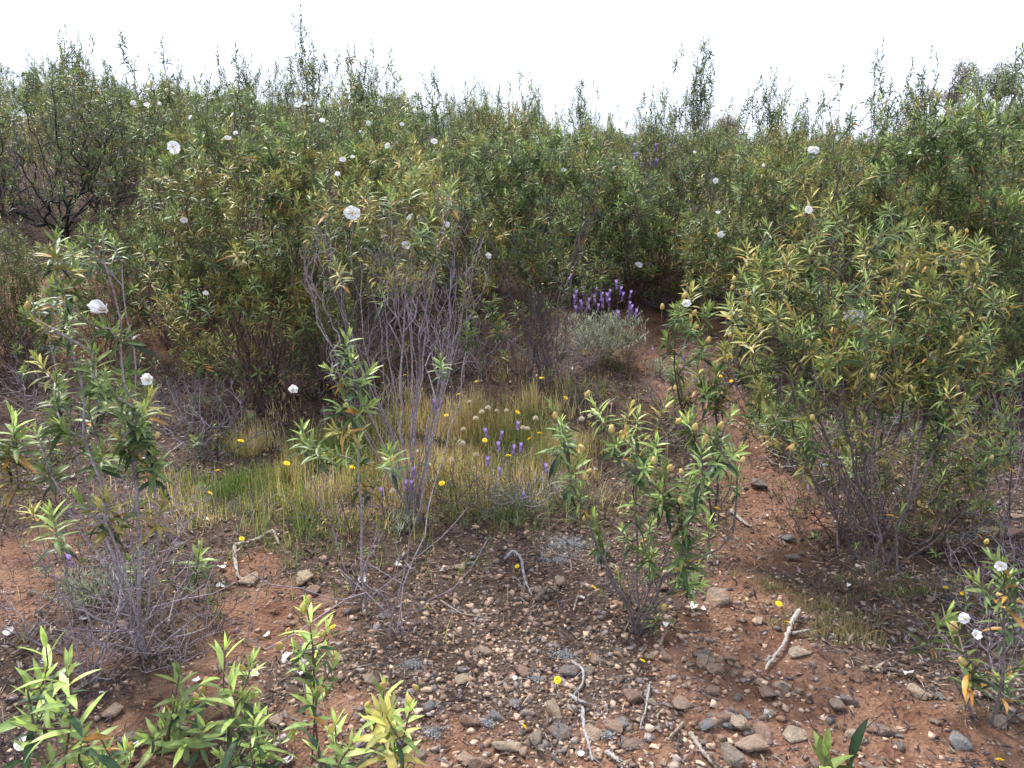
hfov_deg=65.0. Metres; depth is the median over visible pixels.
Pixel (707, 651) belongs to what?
stone
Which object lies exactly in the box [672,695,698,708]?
stone
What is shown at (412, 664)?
lichen patch
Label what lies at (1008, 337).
rockrose shrub
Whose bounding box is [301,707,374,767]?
rockrose shrub
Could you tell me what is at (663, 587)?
stone
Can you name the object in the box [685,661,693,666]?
stone
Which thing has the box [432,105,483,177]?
rockrose shrub
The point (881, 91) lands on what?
rockrose shrub
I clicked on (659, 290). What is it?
rockrose shrub
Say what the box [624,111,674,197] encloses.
rockrose shrub
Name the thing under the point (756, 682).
stone
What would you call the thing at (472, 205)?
rockrose shrub
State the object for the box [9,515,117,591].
twiggy bush
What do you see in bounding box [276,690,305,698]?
dead branch
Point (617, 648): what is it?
stone
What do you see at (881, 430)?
twiggy bush
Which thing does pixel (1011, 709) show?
dead branch
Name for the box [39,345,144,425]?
twiggy bush
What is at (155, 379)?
twiggy bush
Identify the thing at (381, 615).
stone
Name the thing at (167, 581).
twiggy bush
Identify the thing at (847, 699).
stone
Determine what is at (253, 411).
stone
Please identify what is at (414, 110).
rockrose shrub
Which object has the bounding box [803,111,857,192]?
rockrose shrub
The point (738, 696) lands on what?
stone
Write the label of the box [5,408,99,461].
twiggy bush
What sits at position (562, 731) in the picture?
stone
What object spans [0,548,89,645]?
twiggy bush
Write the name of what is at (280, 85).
rockrose shrub
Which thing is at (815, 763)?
stone
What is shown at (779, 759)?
dead branch
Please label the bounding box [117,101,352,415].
rockrose shrub
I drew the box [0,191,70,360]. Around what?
rockrose shrub
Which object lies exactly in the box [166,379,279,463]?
shrub
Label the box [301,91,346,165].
rockrose shrub
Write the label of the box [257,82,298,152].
rockrose shrub
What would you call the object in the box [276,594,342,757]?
rockrose shrub
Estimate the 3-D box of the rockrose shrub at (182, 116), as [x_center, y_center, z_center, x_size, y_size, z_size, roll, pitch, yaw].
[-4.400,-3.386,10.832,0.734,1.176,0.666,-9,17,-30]
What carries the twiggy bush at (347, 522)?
on the ground at (726, 701)
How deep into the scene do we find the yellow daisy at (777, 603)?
2.83 m
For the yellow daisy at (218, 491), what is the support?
on the ground at (726, 701)
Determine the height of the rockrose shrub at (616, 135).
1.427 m
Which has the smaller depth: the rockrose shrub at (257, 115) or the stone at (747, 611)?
the stone at (747, 611)
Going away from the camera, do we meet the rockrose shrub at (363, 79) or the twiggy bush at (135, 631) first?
the twiggy bush at (135, 631)
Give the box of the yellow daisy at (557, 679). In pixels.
[554,676,560,691]
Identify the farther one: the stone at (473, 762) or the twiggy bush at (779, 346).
the twiggy bush at (779, 346)
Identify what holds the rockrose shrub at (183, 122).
on the ground at (726, 701)
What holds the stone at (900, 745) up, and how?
on the ground at (726, 701)
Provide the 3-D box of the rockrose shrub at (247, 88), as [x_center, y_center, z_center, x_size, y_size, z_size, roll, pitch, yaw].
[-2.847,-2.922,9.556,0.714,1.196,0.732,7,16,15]
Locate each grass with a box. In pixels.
[17,322,739,656]
[169,419,383,546]
[719,471,1016,660]
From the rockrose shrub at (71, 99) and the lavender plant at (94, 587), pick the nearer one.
the lavender plant at (94, 587)
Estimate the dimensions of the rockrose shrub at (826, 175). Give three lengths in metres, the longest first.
2.037 x 1.419 x 1.384 m
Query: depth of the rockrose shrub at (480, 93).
12.94 m
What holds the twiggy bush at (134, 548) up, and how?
on the ground at (726, 701)
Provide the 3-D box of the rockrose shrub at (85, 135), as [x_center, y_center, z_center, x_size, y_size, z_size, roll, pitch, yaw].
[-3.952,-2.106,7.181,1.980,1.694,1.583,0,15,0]
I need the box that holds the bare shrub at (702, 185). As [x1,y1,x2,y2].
[666,125,787,324]
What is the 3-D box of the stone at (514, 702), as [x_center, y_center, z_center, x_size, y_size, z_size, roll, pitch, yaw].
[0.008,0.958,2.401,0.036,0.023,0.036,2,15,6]
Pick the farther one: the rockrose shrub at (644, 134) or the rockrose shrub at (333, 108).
the rockrose shrub at (333, 108)
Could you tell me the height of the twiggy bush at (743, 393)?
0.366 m
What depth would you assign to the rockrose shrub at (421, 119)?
12.32 m
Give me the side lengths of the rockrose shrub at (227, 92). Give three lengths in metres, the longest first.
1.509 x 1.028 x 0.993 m
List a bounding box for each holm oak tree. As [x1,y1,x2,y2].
[344,86,411,119]
[703,109,744,144]
[919,53,1023,124]
[951,63,1023,124]
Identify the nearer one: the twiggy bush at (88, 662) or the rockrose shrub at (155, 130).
the twiggy bush at (88, 662)
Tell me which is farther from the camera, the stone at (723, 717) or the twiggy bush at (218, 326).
the twiggy bush at (218, 326)
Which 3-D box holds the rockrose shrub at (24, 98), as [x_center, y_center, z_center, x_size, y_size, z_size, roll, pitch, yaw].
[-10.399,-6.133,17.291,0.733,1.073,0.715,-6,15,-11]
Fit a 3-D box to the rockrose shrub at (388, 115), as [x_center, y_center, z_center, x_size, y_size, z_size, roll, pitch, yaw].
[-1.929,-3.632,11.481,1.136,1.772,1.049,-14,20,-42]
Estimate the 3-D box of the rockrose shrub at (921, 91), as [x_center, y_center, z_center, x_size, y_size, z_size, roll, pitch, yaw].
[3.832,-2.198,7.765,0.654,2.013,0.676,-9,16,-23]
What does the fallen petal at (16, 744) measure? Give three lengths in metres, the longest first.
0.051 x 0.048 x 0.023 m
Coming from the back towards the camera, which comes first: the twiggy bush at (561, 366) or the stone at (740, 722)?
the twiggy bush at (561, 366)
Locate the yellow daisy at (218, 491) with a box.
[215,469,218,514]
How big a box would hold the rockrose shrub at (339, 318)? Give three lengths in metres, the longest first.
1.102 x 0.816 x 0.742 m
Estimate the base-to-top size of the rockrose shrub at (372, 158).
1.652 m
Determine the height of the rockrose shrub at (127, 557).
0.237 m
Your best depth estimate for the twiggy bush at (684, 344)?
5.08 m
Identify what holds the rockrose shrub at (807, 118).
on the ground at (726, 701)
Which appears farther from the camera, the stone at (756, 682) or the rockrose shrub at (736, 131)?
the rockrose shrub at (736, 131)
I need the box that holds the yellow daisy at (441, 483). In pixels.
[438,481,445,534]
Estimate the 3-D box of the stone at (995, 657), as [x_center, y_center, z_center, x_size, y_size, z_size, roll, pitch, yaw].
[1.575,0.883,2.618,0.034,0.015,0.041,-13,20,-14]
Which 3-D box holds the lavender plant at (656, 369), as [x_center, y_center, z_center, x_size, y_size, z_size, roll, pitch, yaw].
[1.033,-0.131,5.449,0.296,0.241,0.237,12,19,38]
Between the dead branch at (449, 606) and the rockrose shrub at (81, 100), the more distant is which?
the rockrose shrub at (81, 100)
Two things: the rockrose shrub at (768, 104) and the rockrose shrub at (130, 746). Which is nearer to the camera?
the rockrose shrub at (130, 746)
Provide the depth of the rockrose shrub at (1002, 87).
6.93 m
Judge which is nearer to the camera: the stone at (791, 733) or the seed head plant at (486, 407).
the stone at (791, 733)
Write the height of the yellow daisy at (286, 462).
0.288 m
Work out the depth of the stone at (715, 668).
2.53 m
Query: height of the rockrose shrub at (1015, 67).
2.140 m
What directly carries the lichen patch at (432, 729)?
on the ground at (726, 701)
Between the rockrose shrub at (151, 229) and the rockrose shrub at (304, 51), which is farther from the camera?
the rockrose shrub at (304, 51)
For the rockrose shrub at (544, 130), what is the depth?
10.31 m
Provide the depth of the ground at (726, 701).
3.14 m
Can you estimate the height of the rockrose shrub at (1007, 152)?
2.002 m
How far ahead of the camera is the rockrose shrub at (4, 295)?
5.54 m
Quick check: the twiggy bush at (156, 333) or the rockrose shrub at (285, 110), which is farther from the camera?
the rockrose shrub at (285, 110)
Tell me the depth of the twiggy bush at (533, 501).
3.62 m
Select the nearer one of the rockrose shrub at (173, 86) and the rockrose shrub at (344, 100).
the rockrose shrub at (173, 86)
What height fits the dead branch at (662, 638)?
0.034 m
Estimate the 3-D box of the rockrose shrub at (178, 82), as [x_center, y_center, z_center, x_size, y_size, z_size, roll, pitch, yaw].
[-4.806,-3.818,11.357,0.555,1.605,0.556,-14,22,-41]
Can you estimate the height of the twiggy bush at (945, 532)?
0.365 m
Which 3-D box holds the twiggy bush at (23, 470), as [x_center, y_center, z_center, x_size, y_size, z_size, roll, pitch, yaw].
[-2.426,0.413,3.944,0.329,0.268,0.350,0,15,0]
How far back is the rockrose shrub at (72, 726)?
1.90 m
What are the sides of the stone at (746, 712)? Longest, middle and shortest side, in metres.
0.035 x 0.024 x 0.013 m
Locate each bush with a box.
[0,320,51,368]
[0,352,70,410]
[0,435,111,515]
[0,444,53,490]
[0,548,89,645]
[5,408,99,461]
[7,302,90,357]
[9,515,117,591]
[25,497,194,620]
[25,604,144,689]
[27,378,95,430]
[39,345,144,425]
[55,476,149,542]
[62,542,219,659]
[71,308,126,351]
[88,201,166,279]
[89,253,139,286]
[93,291,155,337]
[103,543,221,637]
[108,459,221,546]
[111,339,193,404]
[116,273,208,350]
[126,599,223,672]
[138,373,248,461]
[139,388,201,435]
[141,301,232,363]
[152,370,225,419]
[173,570,250,636]
[177,319,268,391]
[177,379,257,440]
[188,352,276,424]
[221,336,304,389]
[225,311,341,406]
[225,482,280,521]
[265,316,364,400]
[282,476,346,523]
[298,336,371,390]
[309,477,393,546]
[317,300,417,379]
[328,543,399,601]
[353,466,426,518]
[366,588,428,638]
[375,308,459,379]
[400,436,489,512]
[413,321,485,374]
[422,459,502,525]
[435,300,528,379]
[459,472,522,517]
[475,302,570,385]
[475,442,576,517]
[529,330,601,380]
[533,457,604,511]
[549,297,631,370]
[555,378,601,410]
[595,553,665,604]
[597,329,648,368]
[597,557,685,625]
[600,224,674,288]
[631,363,689,409]
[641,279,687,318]
[653,397,741,461]
[662,329,756,394]
[701,264,742,317]
[714,369,784,419]
[753,393,835,444]
[757,400,887,494]
[757,466,846,533]
[760,316,816,360]
[763,302,880,389]
[786,456,909,547]
[833,398,921,464]
[835,538,909,589]
[838,459,932,523]
[844,468,973,562]
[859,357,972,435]
[876,421,1008,511]
[894,475,1010,558]
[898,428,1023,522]
[924,559,1002,610]
[935,419,1023,484]
[938,518,1023,647]
[938,593,1023,699]
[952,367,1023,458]
[958,483,1023,576]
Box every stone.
[5,692,17,699]
[82,555,94,560]
[101,701,123,717]
[107,731,136,744]
[174,541,186,548]
[192,587,206,601]
[213,665,221,672]
[238,571,259,586]
[243,410,254,416]
[268,713,283,727]
[296,570,312,584]
[305,585,320,596]
[320,406,331,416]
[338,654,345,661]
[363,673,377,685]
[378,613,385,619]
[414,749,426,760]
[423,700,435,711]
[450,704,465,711]
[454,564,464,570]
[455,673,470,684]
[456,752,473,762]
[459,714,479,726]
[461,757,491,767]
[466,561,477,565]
[475,646,491,656]
[490,709,506,722]
[490,739,521,751]
[509,699,520,707]
[513,664,531,677]
[518,746,527,756]
[527,729,541,745]
[531,586,539,592]
[544,550,557,560]
[546,699,562,721]
[547,722,570,740]
[555,575,565,585]
[557,692,564,699]
[559,664,579,676]
[580,722,601,741]
[581,664,594,677]
[589,653,602,664]
[603,719,622,733]
[614,646,623,652]
[614,688,642,702]
[614,716,628,727]
[614,735,627,748]
[624,737,647,749]
[645,653,657,660]
[645,698,655,704]
[653,582,668,591]
[659,759,665,766]
[660,648,673,662]
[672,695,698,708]
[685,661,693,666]
[693,649,710,656]
[696,654,715,669]
[699,685,719,695]
[699,718,716,730]
[704,663,724,674]
[705,587,729,606]
[705,712,730,724]
[716,742,744,767]
[720,721,734,729]
[724,655,738,661]
[729,715,750,730]
[733,693,741,700]
[735,734,791,752]
[742,709,751,719]
[742,729,753,735]
[743,609,754,613]
[750,478,767,488]
[752,679,760,685]
[753,721,773,745]
[756,615,762,624]
[757,683,777,697]
[766,708,775,716]
[772,680,791,691]
[780,533,795,541]
[782,725,812,750]
[784,553,803,561]
[788,646,814,658]
[810,758,819,767]
[829,698,846,711]
[832,690,858,706]
[845,728,865,743]
[860,665,869,670]
[862,761,874,767]
[865,721,879,731]
[873,723,900,736]
[886,667,894,671]
[892,734,903,737]
[893,740,905,751]
[907,683,928,700]
[925,597,934,602]
[929,718,940,723]
[935,691,945,699]
[949,728,972,751]
[980,524,998,536]
[981,735,992,741]
[986,700,1007,729]
[991,650,1000,659]
[996,525,1022,537]
[1008,513,1023,522]
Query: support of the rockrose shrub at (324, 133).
on the ground at (726, 701)
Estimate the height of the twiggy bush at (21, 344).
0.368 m
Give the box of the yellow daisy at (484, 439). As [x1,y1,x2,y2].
[482,438,486,477]
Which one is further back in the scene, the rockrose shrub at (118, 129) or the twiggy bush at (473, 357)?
the rockrose shrub at (118, 129)
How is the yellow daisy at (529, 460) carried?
on the ground at (726, 701)
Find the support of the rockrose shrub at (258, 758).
on the ground at (726, 701)
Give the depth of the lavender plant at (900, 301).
5.24 m
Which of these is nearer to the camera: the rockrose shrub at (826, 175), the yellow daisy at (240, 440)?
the yellow daisy at (240, 440)
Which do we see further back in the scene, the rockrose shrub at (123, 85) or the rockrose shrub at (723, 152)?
the rockrose shrub at (123, 85)
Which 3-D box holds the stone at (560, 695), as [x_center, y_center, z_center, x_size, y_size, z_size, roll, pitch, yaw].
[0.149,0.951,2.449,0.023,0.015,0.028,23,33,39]
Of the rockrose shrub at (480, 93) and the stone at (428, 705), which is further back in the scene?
the rockrose shrub at (480, 93)
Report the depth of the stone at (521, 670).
2.57 m
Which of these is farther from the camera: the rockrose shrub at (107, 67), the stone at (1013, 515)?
the rockrose shrub at (107, 67)
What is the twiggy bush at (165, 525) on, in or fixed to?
on the ground at (726, 701)
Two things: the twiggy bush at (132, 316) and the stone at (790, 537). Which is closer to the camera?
the stone at (790, 537)
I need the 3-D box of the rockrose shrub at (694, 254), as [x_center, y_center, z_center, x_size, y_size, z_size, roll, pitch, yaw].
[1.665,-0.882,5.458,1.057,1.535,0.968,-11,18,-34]
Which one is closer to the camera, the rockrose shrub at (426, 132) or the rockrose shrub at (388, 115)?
the rockrose shrub at (426, 132)
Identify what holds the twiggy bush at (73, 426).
on the ground at (726, 701)
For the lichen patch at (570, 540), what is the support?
on the ground at (726, 701)
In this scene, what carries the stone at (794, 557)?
on the ground at (726, 701)
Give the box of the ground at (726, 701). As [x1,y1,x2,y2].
[0,115,1023,767]
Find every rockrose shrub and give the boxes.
[0,49,49,188]
[0,54,164,240]
[0,61,24,106]
[0,78,49,196]
[0,104,34,215]
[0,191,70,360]
[0,236,62,361]
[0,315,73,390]
[0,400,46,528]
[0,626,120,767]
[1,79,24,143]
[7,484,203,686]
[10,66,48,109]
[11,74,40,115]
[16,31,149,212]
[16,219,237,653]
[19,63,61,127]
[20,53,102,174]
[28,67,67,131]
[30,75,71,136]
[33,51,115,159]
[39,174,162,364]
[51,24,96,180]
[69,72,148,198]
[74,728,137,767]
[81,71,150,182]
[84,69,188,235]
[86,55,132,179]
[88,177,208,344]
[100,66,127,122]
[113,29,281,292]
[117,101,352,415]
[121,78,163,139]
[121,552,150,594]
[128,154,251,331]
[130,81,233,219]
[131,661,226,767]
[135,61,214,201]
[151,55,187,126]
[157,75,189,125]
[160,89,203,166]
[162,73,197,123]
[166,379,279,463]
[178,538,216,601]
[181,85,236,165]
[190,631,277,767]
[191,64,267,176]
[192,69,298,243]
[211,700,299,767]
[229,49,264,143]
[230,84,275,153]
[231,81,300,186]
[238,83,295,164]
[247,277,487,636]
[247,326,467,649]
[248,230,362,381]
[254,152,377,362]
[256,43,440,314]
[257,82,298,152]
[258,61,299,156]
[260,90,283,126]
[265,72,319,133]
[273,79,366,228]
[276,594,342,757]
[283,3,342,165]
[286,57,405,272]
[286,102,309,155]
[294,132,461,400]
[297,156,491,525]
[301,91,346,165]
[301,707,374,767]
[312,88,345,145]
[316,45,475,330]
[325,64,416,178]
[328,100,352,144]
[332,38,384,224]
[332,76,364,114]
[349,77,418,155]
[352,672,427,767]
[357,65,419,159]
[357,86,434,170]
[389,87,434,148]
[398,91,431,136]
[404,89,448,169]
[405,80,506,289]
[414,65,468,232]
[417,100,441,153]
[419,95,490,226]
[423,162,523,316]
[428,115,485,236]
[432,76,481,146]
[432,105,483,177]
[438,80,476,134]
[440,92,484,146]
[442,100,487,182]
[442,118,617,393]
[447,94,515,199]
[449,155,528,293]
[454,89,545,224]
[455,84,508,142]
[457,119,551,250]
[463,75,493,165]
[464,79,516,163]
[476,64,571,206]
[480,72,612,280]
[510,106,535,185]
[512,100,577,207]
[515,95,634,290]
[515,100,564,142]
[520,76,547,150]
[534,385,771,635]
[536,105,614,231]
[539,103,570,230]
[545,142,669,315]
[559,104,604,161]
[566,101,632,165]
[568,107,629,225]
[568,144,730,312]
[569,77,605,139]
[589,109,614,151]
[600,114,629,159]
[612,82,730,267]
[616,257,696,312]
[617,105,673,181]
[618,105,683,216]
[620,114,650,171]
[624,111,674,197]
[625,121,649,152]
[628,110,675,175]
[632,84,677,223]
[637,359,751,434]
[644,127,747,275]
[646,198,740,320]
[648,90,733,221]
[657,280,810,523]
[659,35,725,224]
[666,88,803,305]
[673,44,717,212]
[673,110,720,166]
[676,136,821,365]
[699,112,736,181]
[701,116,737,152]
[702,85,848,306]
[704,64,932,359]
[704,134,733,177]
[707,77,840,269]
[709,185,1023,573]
[718,127,784,224]
[721,133,746,177]
[728,122,748,146]
[738,100,812,225]
[740,111,781,146]
[746,64,795,209]
[748,355,841,462]
[768,94,964,375]
[782,121,808,150]
[783,117,814,153]
[786,92,826,211]
[797,92,899,263]
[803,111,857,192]
[805,100,869,227]
[806,130,844,191]
[810,144,1022,371]
[811,717,868,767]
[819,122,860,177]
[820,121,857,199]
[842,106,960,247]
[843,38,931,272]
[847,126,868,184]
[853,117,884,165]
[854,115,913,220]
[857,84,1023,416]
[886,43,946,239]
[887,94,981,212]
[901,539,1023,730]
[909,226,1023,424]
[912,93,977,173]
[916,319,1023,539]
[918,61,1023,331]
[935,127,1023,349]
[941,229,1023,392]
[947,42,1023,313]
[953,81,1023,196]
[961,69,1023,266]
[973,74,1023,186]
[977,84,1023,141]
[977,108,1023,189]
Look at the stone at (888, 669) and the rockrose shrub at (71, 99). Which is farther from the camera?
the rockrose shrub at (71, 99)
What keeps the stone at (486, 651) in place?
on the ground at (726, 701)
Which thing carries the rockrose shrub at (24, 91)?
on the ground at (726, 701)
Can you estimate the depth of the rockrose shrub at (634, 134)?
19.44 m
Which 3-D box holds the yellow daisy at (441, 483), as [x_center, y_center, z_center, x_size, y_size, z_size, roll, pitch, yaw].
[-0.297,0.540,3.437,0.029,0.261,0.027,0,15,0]
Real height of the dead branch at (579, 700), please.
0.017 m
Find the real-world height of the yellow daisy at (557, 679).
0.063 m
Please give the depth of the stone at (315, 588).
3.06 m
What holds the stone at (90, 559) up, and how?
on the ground at (726, 701)
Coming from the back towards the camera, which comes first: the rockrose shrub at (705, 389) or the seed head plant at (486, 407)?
the seed head plant at (486, 407)
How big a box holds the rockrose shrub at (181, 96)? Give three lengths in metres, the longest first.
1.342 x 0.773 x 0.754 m
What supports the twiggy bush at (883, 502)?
on the ground at (726, 701)
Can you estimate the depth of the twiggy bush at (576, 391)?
4.91 m
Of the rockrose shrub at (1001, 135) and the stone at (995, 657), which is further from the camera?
the rockrose shrub at (1001, 135)
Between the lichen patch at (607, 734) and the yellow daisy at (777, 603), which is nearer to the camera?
the lichen patch at (607, 734)
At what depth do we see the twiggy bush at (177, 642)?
2.59 m
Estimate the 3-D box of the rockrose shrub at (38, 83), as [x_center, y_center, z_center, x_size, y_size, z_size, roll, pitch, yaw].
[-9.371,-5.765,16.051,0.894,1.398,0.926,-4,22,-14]
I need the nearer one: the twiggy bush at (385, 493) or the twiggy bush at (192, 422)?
the twiggy bush at (385, 493)
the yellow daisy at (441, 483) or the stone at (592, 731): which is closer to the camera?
the stone at (592, 731)
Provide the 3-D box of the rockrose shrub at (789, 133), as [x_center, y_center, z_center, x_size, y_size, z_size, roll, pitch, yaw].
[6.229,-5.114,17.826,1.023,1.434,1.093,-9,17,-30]
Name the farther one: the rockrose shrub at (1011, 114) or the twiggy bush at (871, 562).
the rockrose shrub at (1011, 114)
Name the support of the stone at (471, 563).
on the ground at (726, 701)
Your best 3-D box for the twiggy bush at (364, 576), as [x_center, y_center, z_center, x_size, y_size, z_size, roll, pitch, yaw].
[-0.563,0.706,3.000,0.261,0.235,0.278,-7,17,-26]
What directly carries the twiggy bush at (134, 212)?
on the ground at (726, 701)
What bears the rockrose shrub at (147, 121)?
on the ground at (726, 701)
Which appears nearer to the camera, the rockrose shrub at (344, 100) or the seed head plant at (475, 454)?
the seed head plant at (475, 454)
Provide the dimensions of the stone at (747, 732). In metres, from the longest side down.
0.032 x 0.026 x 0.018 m
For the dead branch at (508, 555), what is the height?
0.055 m
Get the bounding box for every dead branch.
[232,545,251,581]
[233,529,279,544]
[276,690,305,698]
[440,600,489,617]
[504,550,531,594]
[534,584,560,600]
[569,694,595,705]
[570,659,584,703]
[581,706,602,765]
[604,749,624,762]
[631,684,649,726]
[659,628,666,645]
[668,721,684,738]
[688,731,714,763]
[730,508,752,526]
[765,608,800,668]
[772,755,786,766]
[791,629,809,634]
[968,670,1022,717]
[977,497,1004,515]
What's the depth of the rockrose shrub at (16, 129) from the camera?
8.50 m
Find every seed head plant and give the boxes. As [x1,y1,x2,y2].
[390,488,395,558]
[459,440,465,503]
[473,416,477,477]
[473,452,478,521]
[479,409,483,455]
[485,405,490,450]
[533,416,537,451]
[578,416,584,469]
[588,413,590,480]
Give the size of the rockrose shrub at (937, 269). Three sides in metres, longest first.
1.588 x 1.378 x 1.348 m
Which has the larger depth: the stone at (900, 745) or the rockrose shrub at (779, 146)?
the rockrose shrub at (779, 146)
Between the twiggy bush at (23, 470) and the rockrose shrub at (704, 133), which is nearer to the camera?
the twiggy bush at (23, 470)
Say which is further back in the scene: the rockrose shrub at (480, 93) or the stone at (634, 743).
the rockrose shrub at (480, 93)
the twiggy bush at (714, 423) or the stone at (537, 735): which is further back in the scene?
the twiggy bush at (714, 423)
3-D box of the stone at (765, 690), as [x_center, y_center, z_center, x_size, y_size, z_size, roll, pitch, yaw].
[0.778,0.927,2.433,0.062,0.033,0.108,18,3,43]
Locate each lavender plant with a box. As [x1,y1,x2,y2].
[30,548,141,611]
[378,399,436,541]
[447,421,587,528]
[526,423,617,513]
[550,274,656,364]
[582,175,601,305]
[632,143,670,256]
[640,348,684,379]
[886,160,914,380]
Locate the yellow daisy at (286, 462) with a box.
[283,461,289,511]
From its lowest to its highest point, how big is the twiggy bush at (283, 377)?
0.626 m
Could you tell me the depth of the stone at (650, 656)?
2.62 m
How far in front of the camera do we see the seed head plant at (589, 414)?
3.97 m
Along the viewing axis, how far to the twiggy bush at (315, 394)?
5.02 m
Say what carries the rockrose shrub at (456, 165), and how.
on the ground at (726, 701)
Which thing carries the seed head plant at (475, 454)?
on the ground at (726, 701)
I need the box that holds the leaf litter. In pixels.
[0,184,1023,767]
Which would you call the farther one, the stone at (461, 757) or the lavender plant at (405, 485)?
the lavender plant at (405, 485)
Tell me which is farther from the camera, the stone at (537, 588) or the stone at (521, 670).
the stone at (537, 588)
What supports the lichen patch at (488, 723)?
on the ground at (726, 701)
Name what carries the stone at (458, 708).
on the ground at (726, 701)
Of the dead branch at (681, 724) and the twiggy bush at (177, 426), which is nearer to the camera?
the dead branch at (681, 724)
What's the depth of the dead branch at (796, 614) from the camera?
2.70 m
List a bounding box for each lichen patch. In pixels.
[396,656,432,672]
[417,723,448,741]
[482,717,498,729]
[525,670,543,681]
[527,529,608,560]
[534,547,579,567]
[546,643,579,660]
[598,729,617,739]
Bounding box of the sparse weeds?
[0,318,809,711]
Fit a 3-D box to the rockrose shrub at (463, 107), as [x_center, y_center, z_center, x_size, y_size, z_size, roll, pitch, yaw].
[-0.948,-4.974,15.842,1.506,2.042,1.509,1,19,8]
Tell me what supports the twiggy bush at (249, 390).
on the ground at (726, 701)
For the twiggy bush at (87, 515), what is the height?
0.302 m
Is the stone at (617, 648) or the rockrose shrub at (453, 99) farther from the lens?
the rockrose shrub at (453, 99)
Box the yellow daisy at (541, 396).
[539,377,542,414]
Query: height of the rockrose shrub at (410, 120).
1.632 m
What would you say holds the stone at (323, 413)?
on the ground at (726, 701)
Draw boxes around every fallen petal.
[2,626,13,635]
[14,736,25,750]
[281,650,293,662]
[283,754,293,762]
[690,602,697,608]
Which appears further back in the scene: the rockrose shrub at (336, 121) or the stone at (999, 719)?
the rockrose shrub at (336, 121)
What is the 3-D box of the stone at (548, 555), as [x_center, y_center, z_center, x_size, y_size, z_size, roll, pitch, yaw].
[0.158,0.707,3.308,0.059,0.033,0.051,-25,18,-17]
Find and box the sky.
[0,0,1023,177]
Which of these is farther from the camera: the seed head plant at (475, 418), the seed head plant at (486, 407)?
the seed head plant at (486, 407)
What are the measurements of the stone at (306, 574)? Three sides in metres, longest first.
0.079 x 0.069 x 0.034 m
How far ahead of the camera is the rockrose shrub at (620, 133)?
12.35 m
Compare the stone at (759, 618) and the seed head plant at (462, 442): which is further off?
the seed head plant at (462, 442)
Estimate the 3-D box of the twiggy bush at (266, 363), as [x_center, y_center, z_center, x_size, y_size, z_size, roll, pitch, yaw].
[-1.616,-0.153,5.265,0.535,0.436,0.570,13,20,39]
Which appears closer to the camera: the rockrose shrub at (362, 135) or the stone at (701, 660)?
the stone at (701, 660)
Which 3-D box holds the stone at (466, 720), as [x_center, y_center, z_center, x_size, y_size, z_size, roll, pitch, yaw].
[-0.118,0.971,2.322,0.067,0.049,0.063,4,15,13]
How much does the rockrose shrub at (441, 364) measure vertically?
1.155 m
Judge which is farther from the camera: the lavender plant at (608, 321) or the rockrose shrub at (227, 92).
the rockrose shrub at (227, 92)
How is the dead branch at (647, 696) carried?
on the ground at (726, 701)
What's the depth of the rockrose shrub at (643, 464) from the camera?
2.58 m
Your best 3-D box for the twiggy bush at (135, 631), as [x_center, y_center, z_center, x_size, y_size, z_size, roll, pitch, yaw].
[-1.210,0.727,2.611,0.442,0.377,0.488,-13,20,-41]
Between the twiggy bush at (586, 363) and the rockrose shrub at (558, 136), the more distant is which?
the rockrose shrub at (558, 136)
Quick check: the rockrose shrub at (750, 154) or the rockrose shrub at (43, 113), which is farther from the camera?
the rockrose shrub at (43, 113)
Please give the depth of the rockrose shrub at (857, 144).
16.36 m
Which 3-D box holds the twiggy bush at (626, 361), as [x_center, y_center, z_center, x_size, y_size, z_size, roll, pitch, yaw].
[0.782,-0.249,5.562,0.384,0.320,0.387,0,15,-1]
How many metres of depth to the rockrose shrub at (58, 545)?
2.44 m
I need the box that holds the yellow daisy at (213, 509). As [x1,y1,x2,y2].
[208,491,214,535]
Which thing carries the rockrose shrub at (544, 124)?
on the ground at (726, 701)
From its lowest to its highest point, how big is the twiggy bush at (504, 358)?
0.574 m
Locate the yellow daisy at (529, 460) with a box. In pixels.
[528,437,530,489]
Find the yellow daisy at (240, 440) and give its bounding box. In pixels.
[238,439,243,495]
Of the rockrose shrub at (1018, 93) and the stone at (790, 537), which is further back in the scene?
the rockrose shrub at (1018, 93)
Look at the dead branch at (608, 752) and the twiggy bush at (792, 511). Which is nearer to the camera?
the dead branch at (608, 752)
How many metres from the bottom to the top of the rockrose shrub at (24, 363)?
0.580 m
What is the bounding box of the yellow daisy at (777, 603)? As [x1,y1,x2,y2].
[775,601,783,619]
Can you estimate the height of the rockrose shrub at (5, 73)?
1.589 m
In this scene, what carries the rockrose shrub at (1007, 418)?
on the ground at (726, 701)
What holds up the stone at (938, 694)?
on the ground at (726, 701)
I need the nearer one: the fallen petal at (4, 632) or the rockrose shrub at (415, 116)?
the fallen petal at (4, 632)
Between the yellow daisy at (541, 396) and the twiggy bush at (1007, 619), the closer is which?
the twiggy bush at (1007, 619)
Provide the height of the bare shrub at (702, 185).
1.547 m
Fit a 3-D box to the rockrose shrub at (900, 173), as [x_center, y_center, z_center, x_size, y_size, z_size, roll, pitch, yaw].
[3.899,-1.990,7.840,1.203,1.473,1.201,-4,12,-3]
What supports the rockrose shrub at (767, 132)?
on the ground at (726, 701)

